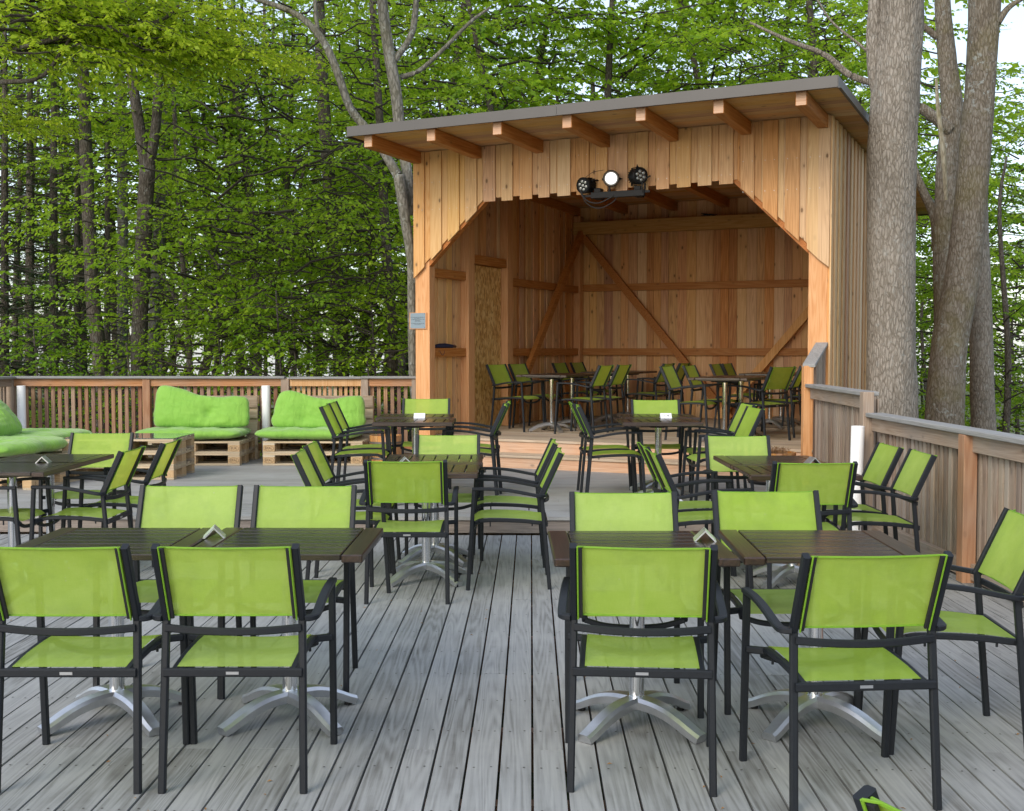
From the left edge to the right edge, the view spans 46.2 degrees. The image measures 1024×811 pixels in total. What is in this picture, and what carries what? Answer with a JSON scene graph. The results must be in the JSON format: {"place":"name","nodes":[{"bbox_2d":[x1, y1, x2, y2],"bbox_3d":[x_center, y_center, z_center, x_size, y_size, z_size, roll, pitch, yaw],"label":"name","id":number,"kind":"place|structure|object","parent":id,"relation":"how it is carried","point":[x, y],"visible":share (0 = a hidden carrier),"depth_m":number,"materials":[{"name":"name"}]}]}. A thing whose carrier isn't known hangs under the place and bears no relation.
{"place":"outdoors","nodes":[
{"label":"outdoors","id":0,"kind":"place"},
{"bbox_2d":[0,0,1023,383],"label":"sky","id":1,"kind":"structure","parent":0,"point":[1011,40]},
{"bbox_2d":[35,384,1023,799],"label":"ground","id":2,"kind":"structure","parent":0,"point":[599,634],"depth_m":8.59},
{"bbox_2d":[0,3,91,422],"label":"fir tree","id":3,"kind":"object","parent":2,"relation":"on","point":[4,276],"visible":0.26,"depth_m":22.64,"materials":[{"name":"green plant"}]},
{"bbox_2d":[0,271,108,431],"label":"young beech","id":4,"kind":"object","parent":2,"relation":"on","point":[20,289],"visible":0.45,"depth_m":18.47,"materials":[{"name":"green plant"}]},
{"bbox_2d":[0,2,116,427],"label":"fir tree","id":5,"kind":"object","parent":2,"relation":"on","point":[29,260],"visible":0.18,"depth_m":24.80,"materials":[{"name":"green plant"}]},
{"bbox_2d":[0,328,124,430],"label":"young beech","id":6,"kind":"object","parent":2,"relation":"on","point":[36,362],"visible":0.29,"depth_m":18.48,"materials":[{"name":"green plant"}]},
{"bbox_2d":[0,5,125,427],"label":"fir tree","id":7,"kind":"object","parent":2,"relation":"on","point":[53,236],"visible":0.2,"depth_m":23.00,"materials":[{"name":"green plant"}]},
{"bbox_2d":[20,56,130,426],"bbox_3d":[-8.832,-1.937,24.347,3.675,10.378,3.491,0,3,0],"label":"fir tree","id":8,"kind":"object","parent":2,"relation":"on","point":[77,228],"visible":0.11,"depth_m":24.32,"materials":[{"name":"green plant"}]},
{"bbox_2d":[0,284,158,431],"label":"young beech","id":9,"kind":"object","parent":2,"relation":"on","point":[94,328],"visible":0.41,"depth_m":19.19,"materials":[{"name":"green plant"}]},
{"bbox_2d":[0,4,224,432],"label":"beech tree","id":10,"kind":"object","parent":2,"relation":"on","point":[85,144],"visible":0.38,"depth_m":21.28,"materials":[{"name":"green plant"}]},
{"bbox_2d":[0,0,304,430],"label":"forked tree","id":11,"kind":"object","parent":2,"relation":"on","point":[145,186],"visible":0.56,"depth_m":19.75,"materials":[{"name":"green plant"}]},
{"bbox_2d":[35,169,274,420],"bbox_3d":[-5.736,-0.910,19.590,4.100,6.220,3.940,1,3,26],"label":"young beech","id":12,"kind":"object","parent":2,"relation":"on","point":[121,288],"visible":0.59,"depth_m":19.61,"materials":[{"name":"green plant"}]},
{"bbox_2d":[0,2,318,432],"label":"beech tree","id":13,"kind":"object","parent":2,"relation":"on","point":[123,242],"visible":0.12,"depth_m":25.73,"materials":[{"name":"green plant"}]},
{"bbox_2d":[0,0,331,164],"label":"overhanging beech","id":14,"kind":"object","parent":2,"relation":"on","point":[174,37],"visible":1,"depth_m":14.83,"materials":[{"name":"green plant"}]},
{"bbox_2d":[40,12,305,404],"bbox_3d":[-6.413,-2.425,22.488,4.996,10.444,5.379,0,3,0],"label":"beech tree","id":15,"kind":"object","parent":2,"relation":"on","point":[182,266],"visible":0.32,"depth_m":22.86,"materials":[{"name":"green plant"}]},
{"bbox_2d":[1,0,361,426],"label":"beech tree","id":16,"kind":"object","parent":2,"relation":"on","point":[153,322],"visible":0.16,"depth_m":26.71,"materials":[{"name":"green plant"}]},
{"bbox_2d":[54,221,316,453],"bbox_3d":[-4.999,-0.486,18.719,3.940,4.985,4.100,-2,3,-34],"label":"young beech","id":17,"kind":"object","parent":2,"relation":"on","point":[185,287],"visible":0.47,"depth_m":18.78,"materials":[{"name":"green plant"}]},
{"bbox_2d":[0,0,446,450],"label":"leafy tree","id":18,"kind":"object","parent":2,"relation":"on","point":[188,125],"visible":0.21,"depth_m":26.90,"materials":[{"name":"green plant"}]},
{"bbox_2d":[63,3,393,373],"bbox_3d":[-6.997,-4.300,29.784,8.385,16.226,8.220,0,3,0],"label":"slender tree","id":19,"kind":"object","parent":2,"relation":"on","point":[247,128],"visible":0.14,"depth_m":28.77,"materials":[{"name":"green plant"}]},
{"bbox_2d":[102,0,359,395],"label":"slender tree","id":20,"kind":"object","parent":2,"relation":"on","point":[220,183],"visible":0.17,"depth_m":29.51,"materials":[{"name":"green plant"}]},
{"bbox_2d":[56,0,411,375],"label":"young beech","id":21,"kind":"object","parent":2,"relation":"on","point":[203,237],"visible":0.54,"depth_m":19.12,"materials":[{"name":"green plant"}]},
{"bbox_2d":[76,0,439,391],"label":"young beech","id":22,"kind":"object","parent":2,"relation":"on","point":[236,210],"visible":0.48,"depth_m":19.00,"materials":[{"name":"green plant"}]},
{"bbox_2d":[149,178,378,442],"bbox_3d":[-4.410,-0.799,21.441,4.517,6.074,4.610,0,3,0],"label":"young beech","id":23,"kind":"object","parent":2,"relation":"on","point":[249,266],"visible":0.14,"depth_m":20.74,"materials":[{"name":"green plant"}]},
{"bbox_2d":[171,148,407,405],"bbox_3d":[-3.629,-1.093,19.740,3.940,6.268,4.100,2,3,33],"label":"young beech","id":24,"kind":"object","parent":2,"relation":"on","point":[313,274],"visible":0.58,"depth_m":19.53,"materials":[{"name":"green plant"}]},
{"bbox_2d":[202,279,401,455],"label":"young beech","id":25,"kind":"object","parent":2,"relation":"on","point":[305,361],"visible":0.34,"depth_m":18.11,"materials":[{"name":"green plant"}]},
{"bbox_2d":[209,149,409,397],"bbox_3d":[-3.206,-1.188,20.465,3.992,6.746,4.089,0,3,0],"label":"young beech","id":26,"kind":"object","parent":2,"relation":"on","point":[335,273],"visible":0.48,"depth_m":20.25,"materials":[{"name":"green plant"}]},
{"bbox_2d":[154,0,504,415],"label":"young beech","id":27,"kind":"object","parent":2,"relation":"on","point":[314,198],"visible":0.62,"depth_m":18.92,"materials":[{"name":"green plant"}]},
{"bbox_2d":[174,0,485,417],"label":"beech tree","id":28,"kind":"object","parent":2,"relation":"on","point":[322,17],"visible":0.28,"depth_m":21.66,"materials":[{"name":"green plant"}]},
{"bbox_2d":[252,194,410,433],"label":"young beech","id":29,"kind":"object","parent":2,"relation":"on","point":[398,294],"visible":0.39,"depth_m":18.40,"materials":[{"name":"green plant"}]},
{"bbox_2d":[170,1,515,415],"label":"slender tree","id":30,"kind":"object","parent":2,"relation":"on","point":[343,118],"visible":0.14,"depth_m":27.91,"materials":[{"name":"green plant"}]},
{"bbox_2d":[215,0,490,398],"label":"spotted hornbeam","id":31,"kind":"object","parent":2,"relation":"on","point":[403,182],"visible":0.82,"depth_m":16.12,"materials":[{"name":"grey plant"}]},
{"bbox_2d":[208,0,514,433],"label":"beech tree","id":32,"kind":"object","parent":2,"relation":"on","point":[390,307],"visible":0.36,"depth_m":20.78,"materials":[{"name":"green plant"}]},
{"bbox_2d":[227,0,604,412],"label":"leafy tree","id":33,"kind":"object","parent":2,"relation":"on","point":[481,29],"visible":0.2,"depth_m":28.27,"materials":[{"name":"green plant"}]},
{"bbox_2d":[0,457,871,534],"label":"deck","id":34,"kind":"structure","parent":2,"relation":"on","point":[249,475],"depth_m":11.99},
{"bbox_2d":[0,449,103,489],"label":"pallet bench","id":35,"kind":"object","parent":34,"relation":"on","point":[28,484],"visible":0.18,"depth_m":12.37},
{"bbox_2d":[0,435,67,456],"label":"seat cushion","id":36,"kind":"object","parent":35,"relation":"on","point":[15,445],"visible":0.92,"depth_m":12.19,"materials":[{"name":"green fabric"}]},
{"bbox_2d":[62,433,194,479],"bbox_3d":[-4.194,0.552,13.180,1.200,0.444,0.800,0,3,1],"label":"pallet coffee table","id":37,"kind":"object","parent":34,"relation":"on","point":[182,464],"visible":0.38,"depth_m":13.11,"materials":[{"name":"beige wood"}]},
{"bbox_2d":[148,396,259,465],"bbox_3d":[-3.833,0.296,14.817,1.230,0.800,0.955,0,3,1],"label":"pallet sofa","id":38,"kind":"object","parent":34,"relation":"on","point":[237,451],"visible":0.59,"depth_m":14.68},
{"bbox_2d":[135,427,250,439],"bbox_3d":[-3.900,0.330,14.722,1.318,0.158,0.875,0,3,1],"label":"seat cushion","id":39,"kind":"object","parent":38,"relation":"on","point":[204,433],"visible":0.63,"depth_m":14.36,"materials":[{"name":"green fabric"}]},
{"bbox_2d":[154,385,249,427],"bbox_3d":[-3.818,0.016,14.797,1.195,0.559,0.216,0,-17,1],"label":"back cushion","id":40,"kind":"object","parent":39,"relation":"on","point":[176,407],"visible":0.99,"depth_m":14.70,"materials":[{"name":"green fabric"}]},
{"bbox_2d":[6,376,415,452],"bbox_3d":[-3.827,0.269,15.450,5.334,1.295,0.150,0,3,0],"label":"fence","id":41,"kind":"object","parent":34,"relation":"on","point":[144,384],"visible":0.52,"depth_m":15.46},
{"bbox_2d":[263,396,374,465],"bbox_3d":[-2.368,0.296,14.817,1.220,0.800,0.955,0,3,1],"label":"pallet sofa","id":42,"kind":"object","parent":34,"relation":"on","point":[278,451],"visible":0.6,"depth_m":14.68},
{"bbox_2d":[255,427,364,439],"bbox_3d":[-2.470,0.324,14.721,1.299,0.153,0.875,0,3,1],"label":"seat cushion","id":43,"kind":"object","parent":42,"relation":"on","point":[320,433],"visible":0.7,"depth_m":14.34,"materials":[{"name":"green fabric"}]},
{"bbox_2d":[271,390,365,427],"bbox_3d":[-2.377,0.052,14.794,1.172,0.501,0.216,0,-17,1],"label":"back cushion","id":44,"kind":"object","parent":43,"relation":"on","point":[295,409],"visible":0.77,"depth_m":14.71,"materials":[{"name":"green fabric"}]},
{"bbox_2d":[318,404,391,481],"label":"patio chair","id":45,"kind":"object","parent":34,"relation":"on","point":[331,420],"visible":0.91,"depth_m":10.98,"materials":[{"name":"green fabric"}]},
{"bbox_2d":[569,401,637,492],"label":"patio chair","id":46,"kind":"object","parent":34,"relation":"on","point":[584,450],"visible":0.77,"depth_m":11.34,"materials":[{"name":"green fabric"}]},
{"bbox_2d":[576,404,645,492],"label":"patio chair","id":47,"kind":"object","parent":34,"relation":"on","point":[591,437],"visible":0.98,"depth_m":10.73,"materials":[{"name":"green fabric"}]},
{"bbox_2d":[345,75,933,476],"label":"stage pavilion","id":48,"kind":"structure","parent":34,"relation":"on","point":[736,236],"depth_m":15.32,"materials":[{"name":"wood"}]},
{"bbox_2d":[475,265,500,427],"bbox_3d":[-0.385,-0.800,16.487,0.038,2.210,1.000,1,3,25],"label":"door","id":49,"kind":"structure","parent":48,"relation":"in","point":[487,279],"depth_m":16.52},
{"bbox_2d":[485,364,544,431],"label":"patio chair","id":50,"kind":"object","parent":48,"relation":"on","point":[499,375],"visible":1,"depth_m":16.03,"materials":[{"name":"green fabric"}]},
{"bbox_2d":[727,366,796,440],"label":"patio chair","id":51,"kind":"object","parent":48,"relation":"on","point":[778,377],"visible":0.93,"depth_m":14.05,"materials":[{"name":"green fabric"}]},
{"bbox_2d":[628,399,691,492],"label":"patio chair","id":52,"kind":"object","parent":34,"relation":"on","point":[653,406],"visible":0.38,"depth_m":12.15,"materials":[{"name":"green fabric"}]},
{"bbox_2d":[680,406,764,508],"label":"patio chair","id":53,"kind":"object","parent":34,"relation":"on","point":[749,421],"visible":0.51,"depth_m":10.62,"materials":[{"name":"green fabric"}]},
{"bbox_2d":[264,0,733,231],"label":"leafy tree","id":54,"kind":"object","parent":2,"relation":"on","point":[572,17],"visible":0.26,"depth_m":26.75,"materials":[{"name":"green plant"}]},
{"bbox_2d":[0,532,1023,810],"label":"deck","id":55,"kind":"structure","parent":2,"relation":"on","point":[410,686],"depth_m":4.86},
{"bbox_2d":[0,477,53,545],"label":"patio chair","id":56,"kind":"object","parent":55,"relation":"on","point":[19,515],"visible":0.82,"depth_m":7.98,"materials":[{"name":"metal"}]},
{"bbox_2d":[0,462,82,546],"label":"bistro table","id":57,"kind":"object","parent":55,"relation":"on","point":[11,472],"visible":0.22,"depth_m":8.04,"materials":[{"name":"dark brown wood"},{"name":"brushed aluminium"},{"name":"polished steel"}]},
{"bbox_2d":[38,432,133,536],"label":"patio chair","id":58,"kind":"object","parent":55,"relation":"on","point":[97,443],"visible":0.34,"depth_m":9.47,"materials":[{"name":"green fabric"}]},
{"bbox_2d":[29,445,145,561],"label":"patio chair","id":59,"kind":"object","parent":55,"relation":"on","point":[123,468],"visible":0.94,"depth_m":7.96,"materials":[{"name":"green fabric"}]},
{"bbox_2d":[0,544,189,793],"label":"patio chair","id":60,"kind":"object","parent":55,"relation":"on","point":[40,584],"visible":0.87,"depth_m":4.16,"materials":[{"name":"green mesh fabric"},{"name":"black metal"},{"name":"black rubber"}]},
{"bbox_2d":[15,528,216,736],"bbox_3d":[-1.645,0.932,4.989,0.704,0.750,0.704,0,3,0],"label":"bistro table","id":61,"kind":"object","parent":55,"relation":"on","point":[116,690],"visible":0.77,"depth_m":4.96,"materials":[{"name":"dark brown wood"},{"name":"brushed aluminium"},{"name":"polished steel"}]},
{"bbox_2d":[78,438,181,566],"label":"patio chair","id":62,"kind":"object","parent":55,"relation":"on","point":[162,459],"visible":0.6,"depth_m":8.59,"materials":[{"name":"green fabric"}]},
{"bbox_2d":[93,485,243,698],"bbox_3d":[-1.560,0.839,5.577,0.595,0.883,0.633,0,3,0],"label":"patio chair","id":63,"kind":"object","parent":55,"relation":"on","point":[220,507],"visible":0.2,"depth_m":5.80,"materials":[{"name":"green fabric"}]},
{"bbox_2d":[151,543,337,793],"bbox_3d":[-0.970,0.896,4.370,0.595,0.883,0.633,0,3,0],"label":"patio chair","id":64,"kind":"object","parent":55,"relation":"on","point":[191,582],"visible":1,"depth_m":4.16,"materials":[{"name":"green fabric"}]},
{"bbox_2d":[218,485,357,699],"bbox_3d":[-1.005,0.840,5.572,0.595,0.883,0.633,0,3,0],"label":"patio chair","id":65,"kind":"object","parent":55,"relation":"on","point":[303,506],"visible":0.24,"depth_m":5.79,"materials":[{"name":"green fabric"}]},
{"bbox_2d":[194,528,382,736],"bbox_3d":[-0.925,0.932,4.989,0.704,0.750,0.704,0,3,1],"label":"bistro table","id":66,"kind":"object","parent":55,"relation":"on","point":[350,545],"visible":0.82,"depth_m":4.94,"materials":[{"name":"dark brown wood"},{"name":"brushed aluminium"},{"name":"polished steel"}]},
{"bbox_2d":[291,448,395,592],"bbox_3d":[-1.091,0.734,7.832,0.633,0.883,0.595,0,3,-2],"label":"patio chair","id":67,"kind":"object","parent":55,"relation":"on","point":[306,467],"visible":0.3,"depth_m":7.84,"materials":[{"name":"green fabric"}]},
{"bbox_2d":[302,440,400,573],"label":"patio chair","id":68,"kind":"object","parent":55,"relation":"on","point":[320,460],"visible":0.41,"depth_m":8.58,"materials":[{"name":"green fabric"}]},
{"bbox_2d":[359,460,458,603],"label":"patio chair","id":69,"kind":"object","parent":55,"relation":"on","point":[407,482],"visible":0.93,"depth_m":7.25,"materials":[{"name":"green mesh fabric"},{"name":"black powder-coated metal"}]},
{"bbox_2d":[385,463,480,586],"bbox_3d":[-0.570,0.792,7.991,0.704,0.750,0.704,0,3,0],"label":"bistro table","id":70,"kind":"object","parent":55,"relation":"on","point":[407,569],"visible":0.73,"depth_m":7.93,"materials":[{"name":"dark brown wood slats"},{"name":"brushed aluminium"},{"name":"polished steel"}]},
{"bbox_2d":[385,454,483,566],"bbox_3d":[-0.560,0.758,8.705,0.704,0.750,0.704,0,3,-1],"label":"bistro table","id":71,"kind":"object","parent":55,"relation":"on","point":[414,552],"visible":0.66,"depth_m":8.68,"materials":[{"name":"dark brown wood slats"},{"name":"brushed aluminium"},{"name":"polished steel"}]},
{"bbox_2d":[405,434,485,560],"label":"patio chair","id":72,"kind":"object","parent":55,"relation":"on","point":[447,444],"visible":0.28,"depth_m":9.26,"materials":[{"name":"green fabric"}]},
{"bbox_2d":[466,446,564,590],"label":"patio chair","id":73,"kind":"object","parent":55,"relation":"on","point":[503,515],"visible":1,"depth_m":7.71,"materials":[{"name":"green fabric"}]},
{"bbox_2d":[474,438,557,567],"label":"patio chair","id":74,"kind":"object","parent":55,"relation":"on","point":[511,501],"visible":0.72,"depth_m":8.59,"materials":[{"name":"green fabric"}]},
{"bbox_2d":[566,491,703,718],"bbox_3d":[0.515,0.852,5.302,0.595,0.883,0.633,0,3,0],"label":"patio chair","id":75,"kind":"object","parent":55,"relation":"on","point":[623,511],"visible":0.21,"depth_m":5.53,"materials":[{"name":"green mesh fabric"},{"name":"black powder-coated metal"}]},
{"bbox_2d":[558,543,726,796],"bbox_3d":[0.468,0.896,4.361,0.595,0.883,0.633,0,3,5],"label":"patio chair","id":76,"kind":"object","parent":55,"relation":"on","point":[641,582],"visible":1,"depth_m":4.15,"materials":[{"name":"green mesh fabric"},{"name":"black powder-coated metal"}]},
{"bbox_2d":[548,531,739,744],"bbox_3d":[0.510,0.937,4.899,0.704,0.750,0.704,0,3,0],"label":"bistro table","id":77,"kind":"object","parent":55,"relation":"on","point":[636,696],"visible":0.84,"depth_m":4.87,"materials":[{"name":"dark brown wood slats"},{"name":"brushed aluminium"},{"name":"polished steel"}]},
{"bbox_2d":[644,447,753,588],"bbox_3d":[1.209,0.732,7.862,0.633,0.883,0.595,0,3,-2],"label":"patio chair","id":78,"kind":"object","parent":55,"relation":"on","point":[661,471],"visible":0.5,"depth_m":7.64,"materials":[{"name":"green fabric"}]},
{"bbox_2d":[703,435,770,534],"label":"patio chair","id":79,"kind":"object","parent":55,"relation":"on","point":[740,445],"visible":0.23,"depth_m":9.16,"materials":[{"name":"green fabric"}]},
{"bbox_2d":[711,490,860,714],"bbox_3d":[1.185,0.850,5.352,0.595,0.883,0.633,0,3,0],"label":"patio chair","id":80,"kind":"object","parent":55,"relation":"on","point":[798,510],"visible":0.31,"depth_m":5.57,"materials":[{"name":"green mesh fabric"},{"name":"black metal"},{"name":"black rubber"}]},
{"bbox_2d":[745,461,857,588],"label":"patio chair","id":81,"kind":"object","parent":55,"relation":"on","point":[833,484],"visible":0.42,"depth_m":7.10,"materials":[{"name":"green fabric"}]},
{"bbox_2d":[718,530,922,742],"bbox_3d":[1.245,0.936,4.919,0.704,0.750,0.704,0,3,2],"label":"bistro table","id":82,"kind":"object","parent":55,"relation":"on","point":[756,547],"visible":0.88,"depth_m":4.84,"materials":[{"name":"dark brown wood"},{"name":"black metal"},{"name":"polished steel"}]},
{"bbox_2d":[739,551,953,810],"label":"patio chair","id":83,"kind":"object","parent":55,"relation":"on","point":[890,593],"visible":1,"depth_m":3.99,"materials":[{"name":"green fabric"}]},
{"bbox_2d":[820,442,903,534],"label":"patio chair","id":84,"kind":"object","parent":55,"relation":"on","point":[882,462],"visible":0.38,"depth_m":8.30,"materials":[{"name":"green fabric"}]},
{"bbox_2d":[821,448,936,552],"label":"patio chair","id":85,"kind":"object","parent":55,"relation":"on","point":[913,472],"visible":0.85,"depth_m":7.71,"materials":[{"name":"green fabric"}]},
{"bbox_2d":[801,342,1023,601],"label":"fence","id":86,"kind":"object","parent":55,"relation":"on","point":[972,487],"visible":0.56,"depth_m":8.61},
{"bbox_2d":[861,507,1023,754],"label":"patio chair","id":87,"kind":"object","parent":55,"relation":"on","point":[1001,559],"visible":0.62,"depth_m":4.78,"materials":[{"name":"green fabric"}]},
{"bbox_2d":[311,0,749,168],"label":"leafy tree","id":88,"kind":"object","parent":2,"relation":"on","point":[544,37],"visible":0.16,"depth_m":29.26,"materials":[{"name":"green plant"}]},
{"bbox_2d":[426,0,856,112],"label":"leafy tree","id":89,"kind":"object","parent":2,"relation":"on","point":[666,42],"visible":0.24,"depth_m":26.70,"materials":[{"name":"green plant"}]},
{"bbox_2d":[507,0,967,104],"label":"leafy tree","id":90,"kind":"object","parent":2,"relation":"on","point":[768,36],"visible":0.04,"depth_m":32.32,"materials":[{"name":"green plant"}]},
{"bbox_2d":[650,0,864,84],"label":"bushy tree","id":91,"kind":"object","parent":2,"relation":"on","point":[758,50],"visible":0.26,"depth_m":24.75,"materials":[{"name":"green plant"}]},
{"bbox_2d":[564,0,967,175],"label":"leafy tree","id":92,"kind":"object","parent":2,"relation":"on","point":[761,21],"visible":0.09,"depth_m":28.67,"materials":[{"name":"green plant"}]},
{"bbox_2d":[569,0,988,263],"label":"leafy tree","id":93,"kind":"object","parent":2,"relation":"on","point":[756,68],"visible":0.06,"depth_m":29.40,"materials":[{"name":"green plant"}]},
{"bbox_2d":[612,0,1023,278],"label":"leafy tree","id":94,"kind":"object","parent":2,"relation":"on","point":[853,49],"visible":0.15,"depth_m":27.55,"materials":[{"name":"green plant"}]},
{"bbox_2d":[749,0,923,417],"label":"oak tree","id":95,"kind":"object","parent":2,"relation":"on","point":[893,48],"visible":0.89,"depth_m":12.73,"materials":[{"name":"grey plant"}]},
{"bbox_2d":[814,4,1023,434],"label":"bushy tree","id":96,"kind":"object","parent":2,"relation":"on","point":[1014,180],"visible":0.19,"depth_m":21.59,"materials":[{"name":"green plant"}]},
{"bbox_2d":[916,0,962,322],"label":"mossy tree","id":97,"kind":"object","parent":2,"relation":"on","point":[939,208],"visible":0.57,"depth_m":16.13,"materials":[{"name":"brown plant"}]},
{"bbox_2d":[868,71,1023,417],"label":"bushy tree","id":98,"kind":"object","parent":2,"relation":"on","point":[922,340],"visible":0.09,"depth_m":26.89,"materials":[{"name":"green plant"}]},
{"bbox_2d":[916,89,1023,434],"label":"bushy tree","id":99,"kind":"object","parent":2,"relation":"on","point":[1018,423],"visible":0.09,"depth_m":27.94,"materials":[{"name":"green plant"}]},
{"bbox_2d":[916,68,1023,407],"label":"bushy tree","id":100,"kind":"object","parent":2,"relation":"on","point":[1004,200],"visible":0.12,"depth_m":28.62,"materials":[{"name":"green plant"}]},
{"bbox_2d":[917,156,1023,432],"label":"bushy tree","id":101,"kind":"object","parent":2,"relation":"on","point":[1009,369],"visible":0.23,"depth_m":19.95,"materials":[{"name":"green plant"}]},
{"bbox_2d":[924,0,1022,425],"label":"lichened tree","id":102,"kind":"object","parent":2,"relation":"on","point":[945,391],"visible":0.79,"depth_m":14.76,"materials":[{"name":"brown plant"}]},
{"bbox_2d":[968,0,996,430],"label":"oak tree","id":103,"kind":"object","parent":2,"relation":"on","point":[982,390],"visible":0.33,"depth_m":17.05,"materials":[{"name":"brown plant"}]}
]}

